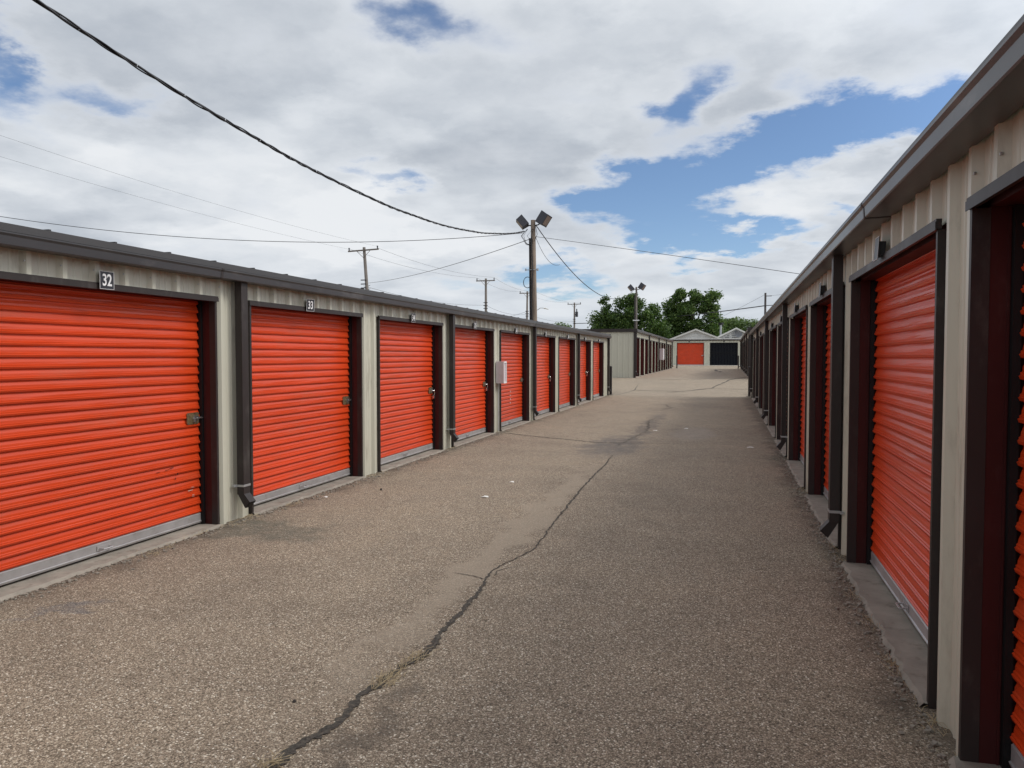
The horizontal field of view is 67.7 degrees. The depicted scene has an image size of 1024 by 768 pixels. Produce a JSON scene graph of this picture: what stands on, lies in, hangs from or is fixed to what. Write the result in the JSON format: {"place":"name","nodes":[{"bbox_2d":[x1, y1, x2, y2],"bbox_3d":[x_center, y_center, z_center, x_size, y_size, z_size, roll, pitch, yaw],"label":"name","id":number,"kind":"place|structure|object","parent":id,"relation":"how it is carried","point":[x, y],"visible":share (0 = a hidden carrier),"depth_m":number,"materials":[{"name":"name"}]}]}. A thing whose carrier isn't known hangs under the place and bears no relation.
{"place":"outdoors","nodes":[
{"label":"outdoors","id":0,"kind":"place"},
{"bbox_2d":[0,365,955,767],"bbox_3d":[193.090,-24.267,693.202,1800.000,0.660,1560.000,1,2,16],"label":"ground","id":1,"kind":"structure","parent":0,"point":[652,601],"depth_m":4.64,"materials":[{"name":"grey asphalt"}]},
{"bbox_2d":[129,446,457,557],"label":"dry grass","id":2,"kind":"structure","parent":1,"relation":"on","point":[231,524],"depth_m":7.32,"materials":[{"name":"plant"}]},
{"bbox_2d":[0,222,611,600],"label":"storage building","id":3,"kind":"structure","parent":1,"relation":"on","point":[153,399],"depth_m":7.34,"materials":[{"name":"beige"}]},
{"bbox_2d":[0,280,202,585],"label":"roller door","id":4,"kind":"structure","parent":3,"relation":"in","point":[100,416],"depth_m":6.11,"materials":[{"name":"orange paint"}]},
{"bbox_2d":[99,271,113,289],"bbox_3d":[-3.190,-0.811,5.976,0.051,0.139,0.131,1,2,21],"label":"number plate","id":5,"kind":"object","parent":3,"relation":"attached to","point":[106,279],"visible":1,"depth_m":5.96,"materials":[{"name":"white paint"}]},
{"bbox_2d":[251,307,350,504],"bbox_3d":[-2.504,0.179,9.136,0.081,2.188,2.425,1,2,16],"label":"roller door","id":6,"kind":"structure","parent":3,"relation":"in","point":[300,398],"depth_m":9.07,"materials":[{"name":"orange paint"}]},
{"bbox_2d":[306,299,314,310],"bbox_3d":[-2.370,-0.919,8.907,0.056,0.139,0.131,1,2,27],"label":"number plate","id":7,"kind":"object","parent":3,"relation":"attached to","point":[309,304],"visible":1,"depth_m":8.89,"materials":[{"name":"white paint"}]},
{"bbox_2d":[380,320,434,464],"bbox_3d":[-1.681,0.071,12.071,0.093,2.188,2.425,1,2,16],"label":"roller door","id":8,"kind":"structure","parent":3,"relation":"in","point":[406,389],"depth_m":12.12,"materials":[{"name":"orange paint"}]},
{"bbox_2d":[410,313,415,321],"bbox_3d":[-1.551,-1.027,11.847,0.056,0.139,0.131,1,2,21],"label":"number plate","id":9,"kind":"object","parent":3,"relation":"attached to","point":[412,316],"visible":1,"depth_m":11.83,"materials":[{"name":"white paint"}]},
{"bbox_2d":[455,328,487,440],"bbox_3d":[-0.863,-0.037,15.007,0.093,2.188,2.425,1,2,16],"label":"roller door","id":10,"kind":"structure","parent":3,"relation":"in","point":[470,383],"depth_m":15.19,"materials":[{"name":"orange paint"}]},
{"bbox_2d":[496,361,506,430],"bbox_3d":[-0.228,0.268,16.454,0.178,1.510,0.220,1,2,16],"label":"wall box","id":11,"kind":"object","parent":3,"relation":"attached to","point":[501,371],"visible":1,"depth_m":16.34,"materials":[{"name":"white paint"}]},
{"bbox_2d":[501,333,523,426],"bbox_3d":[-0.050,-0.146,17.945,0.081,2.188,2.425,1,2,16],"label":"roller door","id":12,"kind":"structure","parent":3,"relation":"in","point":[511,344],"depth_m":18.20,"materials":[{"name":"orange paint"}]},
{"bbox_2d":[535,336,550,415],"bbox_3d":[0.773,-0.254,20.880,0.093,2.188,2.425,1,2,16],"label":"roller door","id":13,"kind":"structure","parent":3,"relation":"in","point":[543,376],"depth_m":21.31,"materials":[{"name":"orange paint"}]},
{"bbox_2d":[559,339,569,407],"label":"roller door","id":14,"kind":"structure","parent":3,"relation":"in","point":[564,374],"depth_m":24.15,"materials":[{"name":"orange paint"}]},
{"bbox_2d":[578,341,587,401],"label":"roller door","id":15,"kind":"structure","parent":3,"relation":"in","point":[583,372],"depth_m":27.34,"materials":[{"name":"orange paint"}]},
{"bbox_2d":[593,342,599,396],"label":"roller door","id":16,"kind":"structure","parent":3,"relation":"in","point":[596,370],"depth_m":30.15,"materials":[{"name":"orange paint"}]},
{"bbox_2d":[247,646,439,767],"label":"dry grass","id":17,"kind":"structure","parent":1,"relation":"on","point":[378,684],"depth_m":3.86,"materials":[{"name":"plant"}]},
{"bbox_2d":[348,246,378,289],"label":"utility pole","id":18,"kind":"object","parent":1,"relation":"on","point":[364,250],"visible":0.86,"depth_m":67.53,"materials":[{"name":"grey wood"}]},
{"bbox_2d":[0,156,345,248],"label":"overhead wire","id":19,"kind":"object","parent":18,"relation":"attached to","point":[151,200],"visible":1,"depth_m":49.21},
{"bbox_2d":[0,135,373,245],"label":"overhead wire","id":20,"kind":"object","parent":18,"relation":"attached to","point":[167,189],"visible":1,"depth_m":48.50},
{"bbox_2d":[269,456,611,767],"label":"pavement crack","id":21,"kind":"object","parent":1,"relation":"on","point":[302,742],"visible":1,"depth_m":3.75,"materials":[{"name":"black asphalt"}]},
{"bbox_2d":[476,278,494,310],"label":"utility pole","id":22,"kind":"object","parent":1,"relation":"on","point":[486,302],"visible":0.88,"depth_m":91.76,"materials":[{"name":"grey wood"}]},
{"bbox_2d":[519,291,528,318],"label":"utility pole","id":23,"kind":"object","parent":1,"relation":"on","point":[526,311],"visible":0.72,"depth_m":111.04,"materials":[{"name":"grey wood"}]},
{"bbox_2d":[516,210,551,320],"bbox_3d":[0.957,-3.476,33.866,1.670,8.352,0.527,1,2,16],"label":"floodlight pole","id":24,"kind":"object","parent":1,"relation":"on","point":[543,218],"visible":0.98,"depth_m":33.73,"materials":[{"name":"brown wood"}]},
{"bbox_2d":[0,216,519,242],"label":"overhead wire","id":25,"kind":"object","parent":24,"relation":"attached to","point":[250,240],"visible":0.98,"depth_m":32.92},
{"bbox_2d":[32,0,524,234],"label":"service cable","id":26,"kind":"object","parent":24,"relation":"attached to","point":[92,37],"visible":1,"depth_m":12.78,"materials":[{"name":"rubber"}]},
{"bbox_2d":[372,239,528,282],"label":"overhead wire","id":27,"kind":"object","parent":24,"relation":"attached to","point":[459,262],"visible":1,"depth_m":42.50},
{"bbox_2d":[536,226,633,298],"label":"overhead wire","id":28,"kind":"object","parent":24,"relation":"attached to","point":[569,268],"visible":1,"depth_m":41.12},
{"bbox_2d":[541,237,797,273],"bbox_3d":[5.492,-5.040,29.446,12.446,2.657,0.020,2,3,44],"label":"overhead wire","id":29,"kind":"object","parent":24,"relation":"attached to","point":[673,255],"visible":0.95,"depth_m":28.69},
{"bbox_2d":[554,322,571,326],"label":"trees","id":30,"kind":"object","parent":1,"relation":"on","point":[563,324],"visible":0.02,"depth_m":132.03,"materials":[{"name":"green plant"}]},
{"bbox_2d":[567,302,580,327],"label":"utility pole","id":31,"kind":"object","parent":1,"relation":"on","point":[575,313],"visible":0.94,"depth_m":133.44,"materials":[{"name":"brown wood"}]},
{"bbox_2d":[510,433,670,443],"bbox_3d":[2.186,1.100,14.822,5.640,0.001,1.046,1,2,22],"label":"pavement crack","id":32,"kind":"object","parent":1,"relation":"on","point":[567,439],"visible":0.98,"depth_m":15.11,"materials":[{"name":"grey asphalt"}]},
{"bbox_2d":[609,366,613,394],"bbox_3d":[4.156,-0.097,32.099,0.240,1.325,0.240,1,2,16],"label":"guard post","id":33,"kind":"object","parent":1,"relation":"on","point":[610,393],"visible":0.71,"depth_m":32.05,"materials":[{"name":"metal"}]},
{"bbox_2d":[582,329,672,377],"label":"storage building","id":34,"kind":"structure","parent":1,"relation":"on","point":[634,353],"depth_m":42.06,"materials":[{"name":"beige metal"}]},
{"bbox_2d":[660,348,663,359],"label":"wall box","id":35,"kind":"object","parent":34,"relation":"attached to","point":[661,353],"visible":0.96,"depth_m":57.15,"materials":[{"name":"white paint"}]},
{"bbox_2d":[585,293,673,338],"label":"broadleaf tree","id":36,"kind":"object","parent":1,"relation":"on","point":[649,319],"visible":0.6,"depth_m":103.28,"materials":[{"name":"green plant"}]},
{"bbox_2d":[627,282,645,328],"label":"floodlight pole","id":37,"kind":"object","parent":1,"relation":"on","point":[641,286],"visible":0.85,"depth_m":74.18,"materials":[{"name":"grey wood"}]},
{"bbox_2d":[659,288,728,338],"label":"broadleaf tree","id":38,"kind":"object","parent":1,"relation":"on","point":[675,305],"visible":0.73,"depth_m":105.74,"materials":[{"name":"green plant"}]},
{"bbox_2d":[671,329,721,338],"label":"house","id":39,"kind":"structure","parent":1,"relation":"on","point":[695,334],"depth_m":97.05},
{"bbox_2d":[671,338,740,365],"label":"garage building","id":40,"kind":"structure","parent":1,"relation":"on","point":[712,352],"depth_m":79.41,"materials":[{"name":"beige"}]},
{"bbox_2d":[677,343,703,364],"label":"roller door","id":41,"kind":"structure","parent":40,"relation":"in","point":[687,353],"depth_m":79.94,"materials":[{"name":"orange paint"}]},
{"bbox_2d":[710,343,737,364],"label":"shutter door","id":42,"kind":"structure","parent":40,"relation":"in","point":[720,354],"depth_m":79.07,"materials":[{"name":"black metal"}]},
{"bbox_2d":[718,322,744,338],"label":"house","id":43,"kind":"structure","parent":1,"relation":"on","point":[736,333],"depth_m":99.69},
{"bbox_2d":[722,316,758,331],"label":"broadleaf tree","id":44,"kind":"object","parent":1,"relation":"on","point":[743,324],"visible":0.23,"depth_m":118.25,"materials":[{"name":"green plant"}]},
{"bbox_2d":[739,327,752,376],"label":"storage building","id":45,"kind":"structure","parent":1,"relation":"on","point":[745,340],"depth_m":51.35,"materials":[{"name":"beige metal"}]},
{"bbox_2d":[746,366,750,396],"bbox_3d":[9.539,-0.043,30.632,0.240,1.325,0.240,1,2,16],"label":"guard post","id":46,"kind":"object","parent":1,"relation":"on","point":[749,395],"visible":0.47,"depth_m":30.60,"materials":[{"name":"metal"}]},
{"bbox_2d":[764,293,766,313],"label":"utility pole","id":47,"kind":"object","parent":1,"relation":"on","point":[765,303],"visible":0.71,"depth_m":89.93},
{"bbox_2d":[574,305,763,323],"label":"overhead wire","id":48,"kind":"object","parent":47,"relation":"attached to","point":[700,313],"visible":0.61,"depth_m":98.85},
{"bbox_2d":[798,487,955,755],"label":"dry grass","id":49,"kind":"structure","parent":1,"relation":"on","point":[934,720],"depth_m":4.05,"materials":[{"name":"plant"}]},
{"bbox_2d":[748,14,1023,767],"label":"storage building","id":50,"kind":"structure","parent":1,"relation":"on","point":[886,391],"depth_m":3.53,"materials":[{"name":"beige metal"}]},
{"bbox_2d":[794,303,798,312],"bbox_3d":[3.959,-1.056,10.627,0.056,0.139,0.131,1,2,16],"label":"number plate","id":51,"kind":"object","parent":50,"relation":"attached to","point":[795,307],"visible":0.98,"depth_m":10.60,"materials":[{"name":"white paint"}]},
{"bbox_2d":[800,316,805,464],"bbox_3d":[4.150,0.101,10.626,0.036,2.235,2.470,1,2,16],"label":"roller door","id":52,"kind":"structure","parent":50,"relation":"in","point":[803,355],"depth_m":11.53,"materials":[{"name":"orange paint"}]},
{"bbox_2d":[818,283,824,296],"bbox_3d":[3.120,-0.947,7.676,0.056,0.139,0.131,1,2,16],"label":"number plate","id":53,"kind":"object","parent":50,"relation":"attached to","point":[821,289],"visible":0.98,"depth_m":7.65,"materials":[{"name":"white paint"}]},
{"bbox_2d":[823,303,830,499],"bbox_3d":[3.311,0.210,7.675,0.036,2.235,2.470,1,2,16],"label":"roller door","id":54,"kind":"structure","parent":50,"relation":"in","point":[826,448],"depth_m":8.68,"materials":[{"name":"orange paint"}]},
{"bbox_2d":[873,236,885,260],"bbox_3d":[2.281,-0.838,4.725,0.056,0.139,0.131,1,2,16],"label":"number plate","id":55,"kind":"object","parent":50,"relation":"attached to","point":[879,248],"visible":0.98,"depth_m":4.70,"materials":[{"name":"white paint"}]},
{"bbox_2d":[870,249,935,644],"bbox_3d":[2.447,0.319,4.718,0.082,2.234,2.495,1,2,16],"label":"roller door","id":56,"kind":"structure","parent":50,"relation":"in","point":[900,553],"depth_m":4.87,"materials":[{"name":"orange paint"}]},
{"bbox_2d":[1008,223,1023,767],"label":"roller door","id":57,"kind":"structure","parent":50,"relation":"in","point":[1017,737],"depth_m":2.94,"materials":[{"name":"orange paint"}]},
{"bbox_2d":[0,0,1023,332],"label":"sky","id":58,"kind":"structure","parent":0,"point":[746,133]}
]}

